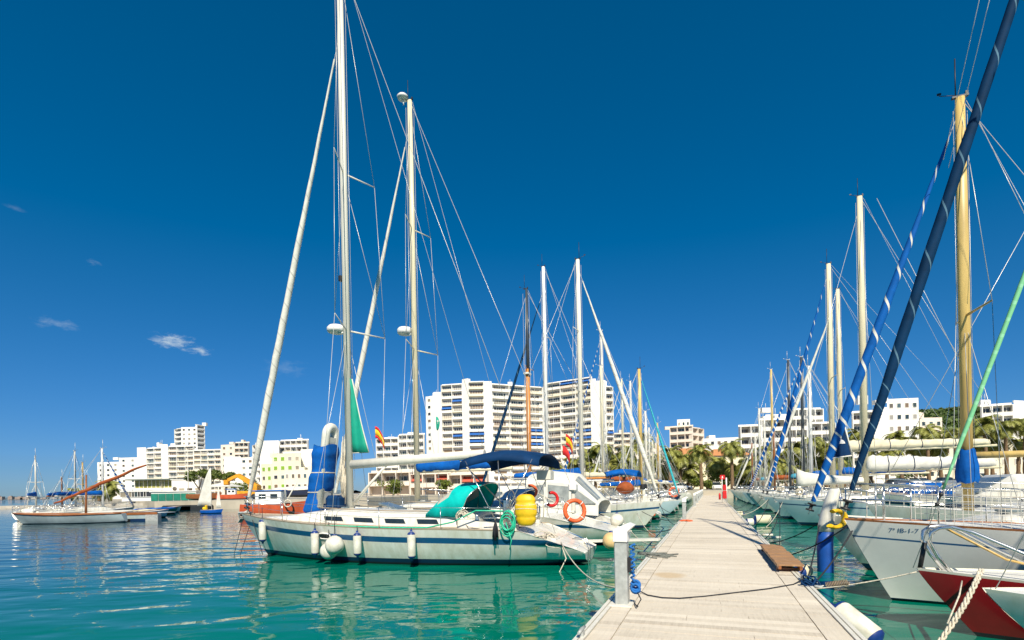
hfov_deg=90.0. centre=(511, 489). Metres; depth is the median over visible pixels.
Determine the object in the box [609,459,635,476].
palm tree
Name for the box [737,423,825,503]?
sailing boat
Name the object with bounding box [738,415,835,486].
terrace hotel
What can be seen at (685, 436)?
corner block
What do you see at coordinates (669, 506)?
sailboat
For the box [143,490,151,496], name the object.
window
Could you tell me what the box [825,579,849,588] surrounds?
mooring spring
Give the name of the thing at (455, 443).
window
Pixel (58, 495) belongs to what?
moored sailboat
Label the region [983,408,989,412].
window
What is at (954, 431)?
palm tree
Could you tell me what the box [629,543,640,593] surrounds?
shore power lead
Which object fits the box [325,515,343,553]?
buoy fender
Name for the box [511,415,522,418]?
window
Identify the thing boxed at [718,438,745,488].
palm tree
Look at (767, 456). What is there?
palm tree
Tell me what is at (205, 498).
sailing dinghy
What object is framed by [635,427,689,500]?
sailing boat
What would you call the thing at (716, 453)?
tiled house
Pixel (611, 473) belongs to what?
sailing yacht
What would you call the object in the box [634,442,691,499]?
sailing boat
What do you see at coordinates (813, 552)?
mooring line
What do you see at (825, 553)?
mooring post
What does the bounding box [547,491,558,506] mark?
horseshoe buoy
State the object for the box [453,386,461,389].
window
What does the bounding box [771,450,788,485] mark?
palm tree
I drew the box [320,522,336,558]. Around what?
buoy fender
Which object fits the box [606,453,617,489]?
palm tree
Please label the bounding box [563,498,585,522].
lifebuoy
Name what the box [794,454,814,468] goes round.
palm tree
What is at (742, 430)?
window
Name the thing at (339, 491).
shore
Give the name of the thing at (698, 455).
palm tree
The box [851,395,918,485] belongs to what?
cubic house
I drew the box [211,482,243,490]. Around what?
market tent
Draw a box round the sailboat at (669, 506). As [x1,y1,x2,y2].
[589,367,680,515]
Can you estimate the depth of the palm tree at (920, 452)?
100.97 m
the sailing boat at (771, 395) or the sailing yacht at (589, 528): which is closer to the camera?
the sailing yacht at (589, 528)
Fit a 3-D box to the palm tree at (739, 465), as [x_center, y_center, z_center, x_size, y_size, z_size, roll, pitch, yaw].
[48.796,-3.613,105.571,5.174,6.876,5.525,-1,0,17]
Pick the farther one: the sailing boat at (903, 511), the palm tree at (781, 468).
the palm tree at (781, 468)
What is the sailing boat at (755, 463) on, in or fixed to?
on the water
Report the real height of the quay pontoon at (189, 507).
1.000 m
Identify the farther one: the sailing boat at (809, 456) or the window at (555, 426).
the window at (555, 426)
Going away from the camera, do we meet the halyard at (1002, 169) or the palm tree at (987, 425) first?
the halyard at (1002, 169)
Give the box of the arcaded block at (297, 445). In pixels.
[279,434,308,453]
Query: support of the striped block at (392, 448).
on the promenade ground
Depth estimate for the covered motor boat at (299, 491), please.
84.81 m
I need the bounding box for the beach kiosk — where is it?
[120,490,151,500]
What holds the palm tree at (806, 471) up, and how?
on the promenade ground
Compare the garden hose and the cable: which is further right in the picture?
the cable
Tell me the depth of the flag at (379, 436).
18.50 m
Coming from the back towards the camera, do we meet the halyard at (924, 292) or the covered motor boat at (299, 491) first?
the covered motor boat at (299, 491)
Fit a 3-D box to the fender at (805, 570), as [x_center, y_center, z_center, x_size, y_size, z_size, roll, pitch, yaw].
[5.963,1.681,10.507,0.600,0.292,0.300,-1,0,-40]
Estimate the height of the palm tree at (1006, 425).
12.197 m
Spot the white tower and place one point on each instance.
(195, 436)
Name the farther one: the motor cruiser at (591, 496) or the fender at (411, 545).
the motor cruiser at (591, 496)
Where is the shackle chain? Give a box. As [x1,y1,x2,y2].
[814,585,825,587]
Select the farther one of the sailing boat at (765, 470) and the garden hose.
the sailing boat at (765, 470)
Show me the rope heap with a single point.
(659, 554)
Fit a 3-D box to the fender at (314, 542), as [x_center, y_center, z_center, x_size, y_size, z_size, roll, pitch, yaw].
[-5.846,1.501,15.192,0.230,1.025,0.224,-1,0,0]
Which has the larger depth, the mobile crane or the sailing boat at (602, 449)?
the mobile crane
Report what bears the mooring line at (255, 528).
attached to the sailing yacht at (468, 540)
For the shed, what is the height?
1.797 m
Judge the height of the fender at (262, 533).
1.198 m
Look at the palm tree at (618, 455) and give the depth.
99.90 m
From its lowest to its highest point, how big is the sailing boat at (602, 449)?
13.648 m
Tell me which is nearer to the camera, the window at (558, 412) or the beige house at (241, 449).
the window at (558, 412)
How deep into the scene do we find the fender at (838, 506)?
24.11 m
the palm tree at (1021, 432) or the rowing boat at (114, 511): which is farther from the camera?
the palm tree at (1021, 432)
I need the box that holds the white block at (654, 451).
[634,443,664,488]
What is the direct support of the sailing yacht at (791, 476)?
on the water
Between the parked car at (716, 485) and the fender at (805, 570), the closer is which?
the fender at (805, 570)
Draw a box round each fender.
[259,513,266,543]
[311,523,318,557]
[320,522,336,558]
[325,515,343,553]
[353,531,361,557]
[407,528,415,560]
[603,531,613,548]
[610,512,623,525]
[746,518,755,525]
[753,515,772,524]
[795,564,812,577]
[831,601,884,639]
[837,496,842,508]
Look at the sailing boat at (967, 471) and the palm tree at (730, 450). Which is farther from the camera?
the palm tree at (730, 450)
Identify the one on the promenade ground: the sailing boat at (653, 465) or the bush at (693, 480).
the bush at (693, 480)
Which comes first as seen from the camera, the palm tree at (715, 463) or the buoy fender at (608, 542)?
the buoy fender at (608, 542)
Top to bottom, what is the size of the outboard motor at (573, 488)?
1.070 m
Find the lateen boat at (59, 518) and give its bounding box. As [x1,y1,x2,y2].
[12,465,146,523]
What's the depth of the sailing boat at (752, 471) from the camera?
77.97 m
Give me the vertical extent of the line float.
0.100 m
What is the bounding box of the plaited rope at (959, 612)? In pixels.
[938,568,983,639]
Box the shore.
[5,490,360,499]
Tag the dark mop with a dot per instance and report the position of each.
(495, 536)
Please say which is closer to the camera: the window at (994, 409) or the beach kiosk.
the beach kiosk
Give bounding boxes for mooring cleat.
[577,625,585,636]
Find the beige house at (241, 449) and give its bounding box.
[221,440,249,494]
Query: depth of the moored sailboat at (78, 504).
56.63 m
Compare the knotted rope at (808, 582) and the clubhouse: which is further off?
the clubhouse
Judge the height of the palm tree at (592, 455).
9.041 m
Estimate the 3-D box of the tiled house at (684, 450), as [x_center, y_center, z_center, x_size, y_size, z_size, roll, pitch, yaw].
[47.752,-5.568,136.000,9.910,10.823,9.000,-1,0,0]
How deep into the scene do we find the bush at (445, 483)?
111.02 m
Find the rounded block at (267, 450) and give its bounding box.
[252,440,278,488]
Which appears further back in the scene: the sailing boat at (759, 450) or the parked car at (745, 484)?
the parked car at (745, 484)
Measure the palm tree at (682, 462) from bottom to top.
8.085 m
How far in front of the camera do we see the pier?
7.32 m
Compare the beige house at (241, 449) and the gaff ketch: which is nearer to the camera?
the gaff ketch
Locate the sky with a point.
(703, 159)
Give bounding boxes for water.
[0,498,1001,639]
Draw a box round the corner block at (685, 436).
[664,422,703,448]
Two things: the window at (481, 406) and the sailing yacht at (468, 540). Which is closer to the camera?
the sailing yacht at (468, 540)
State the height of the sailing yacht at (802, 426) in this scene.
14.648 m
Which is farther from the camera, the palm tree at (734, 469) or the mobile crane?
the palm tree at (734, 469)
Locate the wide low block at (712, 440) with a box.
[703,435,738,450]
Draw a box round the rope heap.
[637,552,677,558]
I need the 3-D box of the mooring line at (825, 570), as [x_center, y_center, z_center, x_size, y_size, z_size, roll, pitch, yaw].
[5.451,1.127,8.676,1.957,0.794,0.022,-1,0,-40]
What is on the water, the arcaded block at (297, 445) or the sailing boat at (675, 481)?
the sailing boat at (675, 481)
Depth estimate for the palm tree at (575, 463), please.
108.71 m
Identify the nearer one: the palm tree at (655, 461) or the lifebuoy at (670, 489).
the lifebuoy at (670, 489)
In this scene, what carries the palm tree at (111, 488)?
on the promenade ground
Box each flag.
[375,426,384,447]
[563,446,569,462]
[566,434,573,456]
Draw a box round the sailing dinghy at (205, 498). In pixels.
[197,468,222,513]
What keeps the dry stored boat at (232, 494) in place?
on the promenade ground
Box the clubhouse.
[170,479,204,490]
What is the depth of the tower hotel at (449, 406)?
221.60 m
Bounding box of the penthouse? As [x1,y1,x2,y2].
[677,419,689,425]
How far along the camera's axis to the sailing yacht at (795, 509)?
24.78 m
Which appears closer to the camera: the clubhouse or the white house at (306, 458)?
the clubhouse
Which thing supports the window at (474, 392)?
in the tower hotel at (449, 406)
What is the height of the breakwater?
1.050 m
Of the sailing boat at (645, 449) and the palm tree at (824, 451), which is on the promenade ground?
the palm tree at (824, 451)
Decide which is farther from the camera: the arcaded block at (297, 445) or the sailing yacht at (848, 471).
the arcaded block at (297, 445)
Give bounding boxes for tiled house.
[672,448,708,488]
[708,449,749,488]
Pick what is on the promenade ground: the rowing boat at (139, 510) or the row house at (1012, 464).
the row house at (1012, 464)
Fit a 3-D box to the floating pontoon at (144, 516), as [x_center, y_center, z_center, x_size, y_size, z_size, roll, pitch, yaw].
[-36.242,2.608,45.965,10.541,1.085,2.470,-1,0,0]
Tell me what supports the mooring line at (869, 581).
attached to the mooring spring
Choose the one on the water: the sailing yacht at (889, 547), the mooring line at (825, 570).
the sailing yacht at (889, 547)
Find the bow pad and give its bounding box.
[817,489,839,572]
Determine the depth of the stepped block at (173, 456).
288.78 m
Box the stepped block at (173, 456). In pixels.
[97,442,221,498]
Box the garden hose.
[317,510,515,549]
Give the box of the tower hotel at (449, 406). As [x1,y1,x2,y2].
[426,376,613,489]
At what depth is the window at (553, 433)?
227.07 m
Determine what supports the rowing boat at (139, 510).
on the water
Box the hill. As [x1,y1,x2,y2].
[837,406,979,469]
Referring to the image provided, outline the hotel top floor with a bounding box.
[760,403,823,421]
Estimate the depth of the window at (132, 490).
99.93 m
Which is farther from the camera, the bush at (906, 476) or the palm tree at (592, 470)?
the bush at (906, 476)
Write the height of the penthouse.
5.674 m
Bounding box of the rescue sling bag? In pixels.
[515,494,536,525]
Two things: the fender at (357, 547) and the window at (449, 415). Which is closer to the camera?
the fender at (357, 547)
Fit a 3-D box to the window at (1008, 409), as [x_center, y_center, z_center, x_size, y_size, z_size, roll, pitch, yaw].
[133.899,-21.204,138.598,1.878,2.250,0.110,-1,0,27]
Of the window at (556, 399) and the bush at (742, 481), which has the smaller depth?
the bush at (742, 481)
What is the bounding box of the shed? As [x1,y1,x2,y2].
[149,490,200,500]
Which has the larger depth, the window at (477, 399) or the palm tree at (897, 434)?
the window at (477, 399)
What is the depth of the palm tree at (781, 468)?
96.66 m
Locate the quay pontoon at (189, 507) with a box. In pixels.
[180,505,213,509]
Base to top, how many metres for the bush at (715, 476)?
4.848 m
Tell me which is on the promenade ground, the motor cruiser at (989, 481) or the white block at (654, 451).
the white block at (654, 451)
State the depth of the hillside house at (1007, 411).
138.43 m
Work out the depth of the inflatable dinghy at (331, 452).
16.80 m
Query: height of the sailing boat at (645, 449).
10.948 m
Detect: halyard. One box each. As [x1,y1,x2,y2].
[877,199,958,359]
[943,1,978,159]
[948,0,989,167]
[979,122,1023,212]
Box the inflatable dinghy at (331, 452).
[303,423,339,512]
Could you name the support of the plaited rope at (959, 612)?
hanging from the sailing boat at (984, 614)
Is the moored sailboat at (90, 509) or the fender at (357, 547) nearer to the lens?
the fender at (357, 547)
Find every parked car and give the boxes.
[671,483,692,489]
[710,482,720,489]
[743,481,761,488]
[885,478,912,483]
[910,478,934,482]
[935,477,955,484]
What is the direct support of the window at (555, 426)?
in the tower hotel at (449, 406)
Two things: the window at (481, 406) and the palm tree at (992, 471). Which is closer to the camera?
the palm tree at (992, 471)
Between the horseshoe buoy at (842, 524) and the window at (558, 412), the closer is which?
the horseshoe buoy at (842, 524)
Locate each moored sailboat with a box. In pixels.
[12,451,48,520]
[31,476,74,509]
[35,449,95,512]
[44,461,104,507]
[50,440,133,512]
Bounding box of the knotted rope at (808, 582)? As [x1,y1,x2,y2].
[800,575,820,586]
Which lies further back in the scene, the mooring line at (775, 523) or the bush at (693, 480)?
the bush at (693, 480)
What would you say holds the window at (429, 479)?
in the promenade arcade
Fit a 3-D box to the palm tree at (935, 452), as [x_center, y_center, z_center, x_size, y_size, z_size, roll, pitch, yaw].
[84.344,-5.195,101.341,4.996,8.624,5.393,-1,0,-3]
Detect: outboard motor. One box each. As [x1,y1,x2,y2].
[568,483,577,513]
[640,484,649,501]
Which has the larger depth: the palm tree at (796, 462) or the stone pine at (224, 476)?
the stone pine at (224, 476)
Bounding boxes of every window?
[120,490,128,497]
[132,490,139,496]
[137,490,145,496]
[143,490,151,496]
[386,476,394,481]
[399,476,408,480]
[426,477,434,481]
[443,414,451,418]
[443,421,451,425]
[452,478,459,483]
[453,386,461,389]
[454,442,462,445]
[470,384,482,386]
[470,391,482,393]
[470,398,482,401]
[470,405,482,408]
[470,412,482,414]
[470,419,482,421]
[470,426,483,428]
[494,400,505,404]
[494,414,505,418]
[494,421,505,425]
[511,401,522,403]
[511,408,522,410]
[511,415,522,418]
[511,422,522,424]
[548,398,559,402]
[549,411,559,415]
[549,418,559,422]
[549,425,559,428]
[549,432,559,436]
[549,439,560,443]
[563,403,574,407]
[563,410,574,413]
[564,417,574,421]
[564,424,574,428]
[741,429,747,433]
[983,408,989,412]
[993,408,1000,412]
[1004,407,1010,411]
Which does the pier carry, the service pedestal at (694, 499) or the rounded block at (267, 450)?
the service pedestal at (694, 499)
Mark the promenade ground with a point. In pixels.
(232, 504)
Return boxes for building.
[444,445,610,485]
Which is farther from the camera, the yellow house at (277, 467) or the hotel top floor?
the yellow house at (277, 467)
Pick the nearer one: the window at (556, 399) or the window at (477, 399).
the window at (477, 399)
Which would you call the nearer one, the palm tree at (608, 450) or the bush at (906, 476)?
the palm tree at (608, 450)
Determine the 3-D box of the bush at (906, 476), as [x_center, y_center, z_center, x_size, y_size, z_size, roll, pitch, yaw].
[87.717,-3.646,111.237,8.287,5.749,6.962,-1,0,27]
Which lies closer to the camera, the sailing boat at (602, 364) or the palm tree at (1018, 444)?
the sailing boat at (602, 364)
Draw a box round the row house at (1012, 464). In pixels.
[943,436,1022,478]
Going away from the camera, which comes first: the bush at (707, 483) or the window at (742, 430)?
the bush at (707, 483)
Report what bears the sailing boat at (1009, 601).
on the water
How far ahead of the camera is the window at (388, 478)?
126.66 m
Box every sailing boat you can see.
[564,329,678,509]
[570,355,675,512]
[591,371,681,505]
[607,377,683,497]
[614,410,680,499]
[614,422,688,501]
[634,421,686,496]
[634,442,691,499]
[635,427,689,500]
[656,447,692,498]
[730,442,781,498]
[731,428,787,498]
[732,408,787,499]
[734,412,808,500]
[735,368,814,501]
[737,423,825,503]
[751,355,886,510]
[805,59,1023,570]
[867,232,1023,519]
[913,270,1023,639]
[983,535,1023,628]
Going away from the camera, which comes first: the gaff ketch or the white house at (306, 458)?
the gaff ketch
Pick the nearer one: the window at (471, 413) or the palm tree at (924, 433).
the palm tree at (924, 433)
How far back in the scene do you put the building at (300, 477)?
150.00 m
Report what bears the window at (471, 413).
in the tower hotel at (449, 406)
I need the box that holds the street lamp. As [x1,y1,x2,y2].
[187,448,193,490]
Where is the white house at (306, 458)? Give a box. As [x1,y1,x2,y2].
[301,449,312,467]
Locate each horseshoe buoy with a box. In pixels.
[528,484,537,497]
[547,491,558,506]
[826,509,847,528]
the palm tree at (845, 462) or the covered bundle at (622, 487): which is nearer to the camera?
the covered bundle at (622, 487)
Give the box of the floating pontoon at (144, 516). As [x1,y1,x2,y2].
[126,512,171,520]
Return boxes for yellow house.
[261,448,300,489]
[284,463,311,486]
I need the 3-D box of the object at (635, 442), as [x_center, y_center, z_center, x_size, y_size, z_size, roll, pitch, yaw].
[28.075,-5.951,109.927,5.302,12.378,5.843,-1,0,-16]
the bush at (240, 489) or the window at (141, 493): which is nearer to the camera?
the window at (141, 493)
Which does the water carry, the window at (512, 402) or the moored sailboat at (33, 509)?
the moored sailboat at (33, 509)
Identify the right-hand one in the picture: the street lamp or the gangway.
the gangway
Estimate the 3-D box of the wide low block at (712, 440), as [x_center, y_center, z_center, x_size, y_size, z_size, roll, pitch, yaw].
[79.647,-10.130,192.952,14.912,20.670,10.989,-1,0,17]
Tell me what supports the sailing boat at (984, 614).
on the water
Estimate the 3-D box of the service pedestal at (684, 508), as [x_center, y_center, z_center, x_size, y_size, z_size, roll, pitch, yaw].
[7.996,0.881,23.720,0.335,1.118,0.340,-1,0,21]
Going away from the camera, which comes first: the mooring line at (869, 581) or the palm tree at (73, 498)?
the mooring line at (869, 581)
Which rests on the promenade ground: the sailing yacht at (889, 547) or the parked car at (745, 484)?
the parked car at (745, 484)
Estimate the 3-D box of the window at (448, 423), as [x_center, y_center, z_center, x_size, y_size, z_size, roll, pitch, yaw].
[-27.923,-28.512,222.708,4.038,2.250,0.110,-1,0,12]
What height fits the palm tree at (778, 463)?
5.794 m
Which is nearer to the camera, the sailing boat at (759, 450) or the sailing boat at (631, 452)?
the sailing boat at (631, 452)
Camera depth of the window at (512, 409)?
224.04 m
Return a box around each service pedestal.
[609,522,635,607]
[682,497,687,519]
[693,492,696,506]
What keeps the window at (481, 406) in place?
in the tower hotel at (449, 406)
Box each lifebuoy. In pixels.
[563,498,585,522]
[668,487,678,496]
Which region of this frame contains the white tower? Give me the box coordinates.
[174,423,207,449]
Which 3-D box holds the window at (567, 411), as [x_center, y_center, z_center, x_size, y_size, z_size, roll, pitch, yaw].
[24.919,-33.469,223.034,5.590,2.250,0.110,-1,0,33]
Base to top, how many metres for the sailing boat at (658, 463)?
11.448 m
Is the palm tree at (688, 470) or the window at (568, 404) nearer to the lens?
the palm tree at (688, 470)
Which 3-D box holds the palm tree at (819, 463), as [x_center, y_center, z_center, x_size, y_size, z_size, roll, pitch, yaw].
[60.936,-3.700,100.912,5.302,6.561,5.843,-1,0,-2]
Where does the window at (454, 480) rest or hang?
in the promenade arcade
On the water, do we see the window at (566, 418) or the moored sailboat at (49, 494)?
the moored sailboat at (49, 494)
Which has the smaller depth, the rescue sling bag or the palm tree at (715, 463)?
the rescue sling bag
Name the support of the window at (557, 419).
in the tower hotel at (449, 406)
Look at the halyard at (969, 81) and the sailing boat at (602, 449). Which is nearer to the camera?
the halyard at (969, 81)
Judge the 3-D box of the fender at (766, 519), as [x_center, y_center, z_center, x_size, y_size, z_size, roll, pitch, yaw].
[13.226,1.586,26.992,1.000,0.507,0.520,-1,0,11]
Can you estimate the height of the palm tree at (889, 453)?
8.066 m
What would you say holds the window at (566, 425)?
in the tower hotel at (449, 406)
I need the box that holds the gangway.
[579,538,659,542]
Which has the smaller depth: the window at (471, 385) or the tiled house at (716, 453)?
the tiled house at (716, 453)
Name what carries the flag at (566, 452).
attached to the sailing yacht at (628, 512)
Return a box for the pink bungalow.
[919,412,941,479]
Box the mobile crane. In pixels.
[223,473,260,498]
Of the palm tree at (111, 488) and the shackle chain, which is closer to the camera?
the shackle chain
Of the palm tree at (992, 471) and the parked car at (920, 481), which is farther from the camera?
the palm tree at (992, 471)
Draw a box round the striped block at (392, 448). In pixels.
[376,432,424,471]
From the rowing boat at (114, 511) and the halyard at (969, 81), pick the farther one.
the rowing boat at (114, 511)
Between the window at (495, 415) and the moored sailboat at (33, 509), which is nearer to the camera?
the moored sailboat at (33, 509)
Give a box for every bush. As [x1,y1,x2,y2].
[230,482,244,490]
[241,481,261,490]
[375,478,404,495]
[435,479,453,493]
[675,473,705,489]
[697,479,713,489]
[704,466,740,486]
[728,471,746,486]
[895,470,938,478]
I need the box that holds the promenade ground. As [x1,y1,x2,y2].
[77,484,947,508]
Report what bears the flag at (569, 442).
attached to the sailing yacht at (628, 512)
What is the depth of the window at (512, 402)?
223.93 m
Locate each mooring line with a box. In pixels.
[244,500,262,554]
[561,542,614,587]
[643,527,663,551]
[764,502,781,538]
[769,523,817,543]
[792,526,846,554]
[807,525,819,577]
[815,571,918,588]
[817,530,852,579]
[946,581,962,624]
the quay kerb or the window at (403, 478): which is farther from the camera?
the window at (403, 478)
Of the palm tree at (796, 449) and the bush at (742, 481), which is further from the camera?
the bush at (742, 481)
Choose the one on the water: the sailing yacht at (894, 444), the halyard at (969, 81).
the sailing yacht at (894, 444)
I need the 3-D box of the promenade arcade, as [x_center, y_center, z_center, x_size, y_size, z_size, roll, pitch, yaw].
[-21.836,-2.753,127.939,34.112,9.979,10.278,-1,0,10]
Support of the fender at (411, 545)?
hanging from the sailing yacht at (468, 540)
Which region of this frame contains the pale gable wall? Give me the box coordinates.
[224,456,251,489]
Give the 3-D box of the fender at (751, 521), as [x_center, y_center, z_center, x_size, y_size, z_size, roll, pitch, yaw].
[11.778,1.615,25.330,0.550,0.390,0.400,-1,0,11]
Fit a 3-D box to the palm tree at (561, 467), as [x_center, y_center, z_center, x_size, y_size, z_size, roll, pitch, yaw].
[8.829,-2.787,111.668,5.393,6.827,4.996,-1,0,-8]
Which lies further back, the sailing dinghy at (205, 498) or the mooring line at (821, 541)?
the sailing dinghy at (205, 498)
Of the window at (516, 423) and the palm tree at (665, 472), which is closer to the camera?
the palm tree at (665, 472)
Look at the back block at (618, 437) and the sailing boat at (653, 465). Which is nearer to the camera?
the sailing boat at (653, 465)
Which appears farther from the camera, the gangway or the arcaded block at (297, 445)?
the arcaded block at (297, 445)
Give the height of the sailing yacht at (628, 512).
15.650 m
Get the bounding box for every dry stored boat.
[186,492,221,499]
[216,489,247,499]
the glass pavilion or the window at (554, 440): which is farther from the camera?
the window at (554, 440)
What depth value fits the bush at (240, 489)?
148.50 m
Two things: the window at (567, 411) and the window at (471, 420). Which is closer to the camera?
the window at (471, 420)
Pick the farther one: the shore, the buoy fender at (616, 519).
the shore
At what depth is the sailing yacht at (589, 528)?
22.03 m
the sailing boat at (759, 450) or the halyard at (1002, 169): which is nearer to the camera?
the halyard at (1002, 169)
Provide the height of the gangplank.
0.158 m
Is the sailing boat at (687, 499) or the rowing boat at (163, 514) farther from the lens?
the sailing boat at (687, 499)
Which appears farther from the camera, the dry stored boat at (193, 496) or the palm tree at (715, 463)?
the palm tree at (715, 463)
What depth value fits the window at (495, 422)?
220.49 m
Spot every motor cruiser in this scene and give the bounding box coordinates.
[414,471,623,525]
[876,474,1023,508]
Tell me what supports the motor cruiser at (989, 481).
on the water
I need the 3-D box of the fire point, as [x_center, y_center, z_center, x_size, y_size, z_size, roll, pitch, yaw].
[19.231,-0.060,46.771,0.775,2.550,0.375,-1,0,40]
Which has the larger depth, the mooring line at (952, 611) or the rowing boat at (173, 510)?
the rowing boat at (173, 510)
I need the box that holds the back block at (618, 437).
[614,430,633,454]
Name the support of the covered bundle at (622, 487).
attached to the sailing yacht at (628, 512)
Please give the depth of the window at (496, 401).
220.78 m
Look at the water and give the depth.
11.04 m
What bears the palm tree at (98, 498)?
on the promenade ground
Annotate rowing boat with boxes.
[90,510,133,512]
[127,509,168,517]
[132,509,160,511]
[133,507,177,513]
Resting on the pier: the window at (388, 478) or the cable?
the cable
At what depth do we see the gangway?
14.21 m
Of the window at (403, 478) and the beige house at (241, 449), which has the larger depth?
the beige house at (241, 449)
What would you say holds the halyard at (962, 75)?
attached to the sailing boat at (967, 471)
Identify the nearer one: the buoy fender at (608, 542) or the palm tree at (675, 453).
the buoy fender at (608, 542)
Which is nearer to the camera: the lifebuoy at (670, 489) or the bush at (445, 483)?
the lifebuoy at (670, 489)
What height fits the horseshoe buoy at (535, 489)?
0.498 m
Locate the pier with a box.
[572,495,866,639]
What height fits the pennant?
0.608 m
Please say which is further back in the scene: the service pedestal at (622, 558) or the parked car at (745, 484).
the parked car at (745, 484)
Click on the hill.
(939, 411)
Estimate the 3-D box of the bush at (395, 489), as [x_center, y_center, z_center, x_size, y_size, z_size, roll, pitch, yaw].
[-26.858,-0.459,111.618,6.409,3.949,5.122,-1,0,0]
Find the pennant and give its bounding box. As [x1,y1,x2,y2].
[436,417,439,429]
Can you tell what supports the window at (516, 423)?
in the tower hotel at (449, 406)
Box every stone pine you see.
[183,468,222,489]
[211,471,235,494]
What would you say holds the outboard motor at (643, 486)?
attached to the gaff ketch
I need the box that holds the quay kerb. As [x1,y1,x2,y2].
[154,486,942,501]
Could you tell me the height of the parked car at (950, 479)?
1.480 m
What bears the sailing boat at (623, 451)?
on the water
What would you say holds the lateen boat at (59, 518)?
on the water
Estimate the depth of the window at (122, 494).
99.93 m
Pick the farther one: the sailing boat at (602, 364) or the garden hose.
the sailing boat at (602, 364)
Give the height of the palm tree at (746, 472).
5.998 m
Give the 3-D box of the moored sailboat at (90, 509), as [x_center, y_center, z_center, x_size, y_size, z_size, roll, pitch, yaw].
[-41.625,-0.780,51.000,2.323,8.523,7.500,-1,0,23]
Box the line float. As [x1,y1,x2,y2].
[769,536,780,538]
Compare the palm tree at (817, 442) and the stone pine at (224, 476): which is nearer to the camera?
the palm tree at (817, 442)
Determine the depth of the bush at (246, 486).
139.27 m
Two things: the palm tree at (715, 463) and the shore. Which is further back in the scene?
the shore
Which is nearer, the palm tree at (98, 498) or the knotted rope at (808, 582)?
the knotted rope at (808, 582)
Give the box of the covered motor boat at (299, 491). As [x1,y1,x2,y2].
[271,486,307,496]
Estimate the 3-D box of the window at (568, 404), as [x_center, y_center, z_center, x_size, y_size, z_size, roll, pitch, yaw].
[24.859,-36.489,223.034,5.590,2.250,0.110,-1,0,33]
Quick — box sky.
[0,0,1023,497]
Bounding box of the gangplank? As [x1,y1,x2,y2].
[760,544,803,570]
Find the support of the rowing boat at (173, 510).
on the water
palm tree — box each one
[65,488,79,500]
[88,485,106,501]
[94,480,123,500]
[540,463,562,469]
[563,458,584,468]
[578,448,597,471]
[584,462,600,487]
[589,442,615,460]
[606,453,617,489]
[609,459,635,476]
[615,445,638,476]
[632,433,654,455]
[647,454,666,484]
[655,460,680,489]
[660,445,683,488]
[672,451,690,489]
[678,463,703,489]
[686,444,713,489]
[703,456,728,481]
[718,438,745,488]
[725,463,744,488]
[735,456,749,488]
[739,458,768,488]
[749,444,771,485]
[767,459,783,485]
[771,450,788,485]
[776,461,798,485]
[781,442,807,484]
[793,465,819,486]
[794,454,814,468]
[795,435,827,486]
[813,455,836,486]
[817,442,837,487]
[835,458,847,486]
[846,428,873,486]
[857,451,877,485]
[872,450,905,481]
[881,430,911,477]
[904,436,931,477]
[909,424,945,479]
[922,449,949,476]
[939,427,959,479]
[973,414,1001,475]
[976,435,1010,474]
[993,418,1022,473]
[1003,437,1022,473]
[1010,418,1023,473]
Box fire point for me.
[719,475,726,502]
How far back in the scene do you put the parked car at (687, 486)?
100.25 m
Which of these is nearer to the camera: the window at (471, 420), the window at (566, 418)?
the window at (471, 420)
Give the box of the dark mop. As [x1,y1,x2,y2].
[492,520,498,540]
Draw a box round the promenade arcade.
[368,470,488,495]
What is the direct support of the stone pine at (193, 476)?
on the promenade ground
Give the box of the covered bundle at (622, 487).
[616,481,633,493]
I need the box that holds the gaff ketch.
[470,283,651,522]
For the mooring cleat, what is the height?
0.102 m
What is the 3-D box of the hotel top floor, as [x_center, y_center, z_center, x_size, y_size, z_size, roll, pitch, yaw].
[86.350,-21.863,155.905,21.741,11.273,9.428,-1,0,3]
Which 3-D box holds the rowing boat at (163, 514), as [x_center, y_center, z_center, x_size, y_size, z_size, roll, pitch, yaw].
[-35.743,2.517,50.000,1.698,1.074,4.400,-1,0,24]
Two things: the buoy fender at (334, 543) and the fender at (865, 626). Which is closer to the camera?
the fender at (865, 626)
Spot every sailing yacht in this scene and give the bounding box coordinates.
[237,0,595,565]
[334,80,631,544]
[482,265,660,518]
[485,254,662,528]
[742,358,848,504]
[746,355,873,507]
[759,287,945,513]
[763,249,996,518]
[776,178,1023,525]
[840,0,1023,604]
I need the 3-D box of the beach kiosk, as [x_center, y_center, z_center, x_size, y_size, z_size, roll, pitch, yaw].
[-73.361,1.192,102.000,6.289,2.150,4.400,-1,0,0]
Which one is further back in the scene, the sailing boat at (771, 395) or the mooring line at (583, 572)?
the sailing boat at (771, 395)
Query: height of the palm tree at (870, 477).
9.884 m
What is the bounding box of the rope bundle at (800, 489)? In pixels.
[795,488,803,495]
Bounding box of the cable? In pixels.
[629,579,802,598]
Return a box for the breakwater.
[0,503,142,508]
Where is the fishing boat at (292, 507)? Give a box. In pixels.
[239,479,304,515]
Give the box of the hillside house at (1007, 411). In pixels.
[978,395,1023,440]
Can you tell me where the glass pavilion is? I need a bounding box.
[125,478,176,490]
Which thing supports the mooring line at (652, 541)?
on the pier

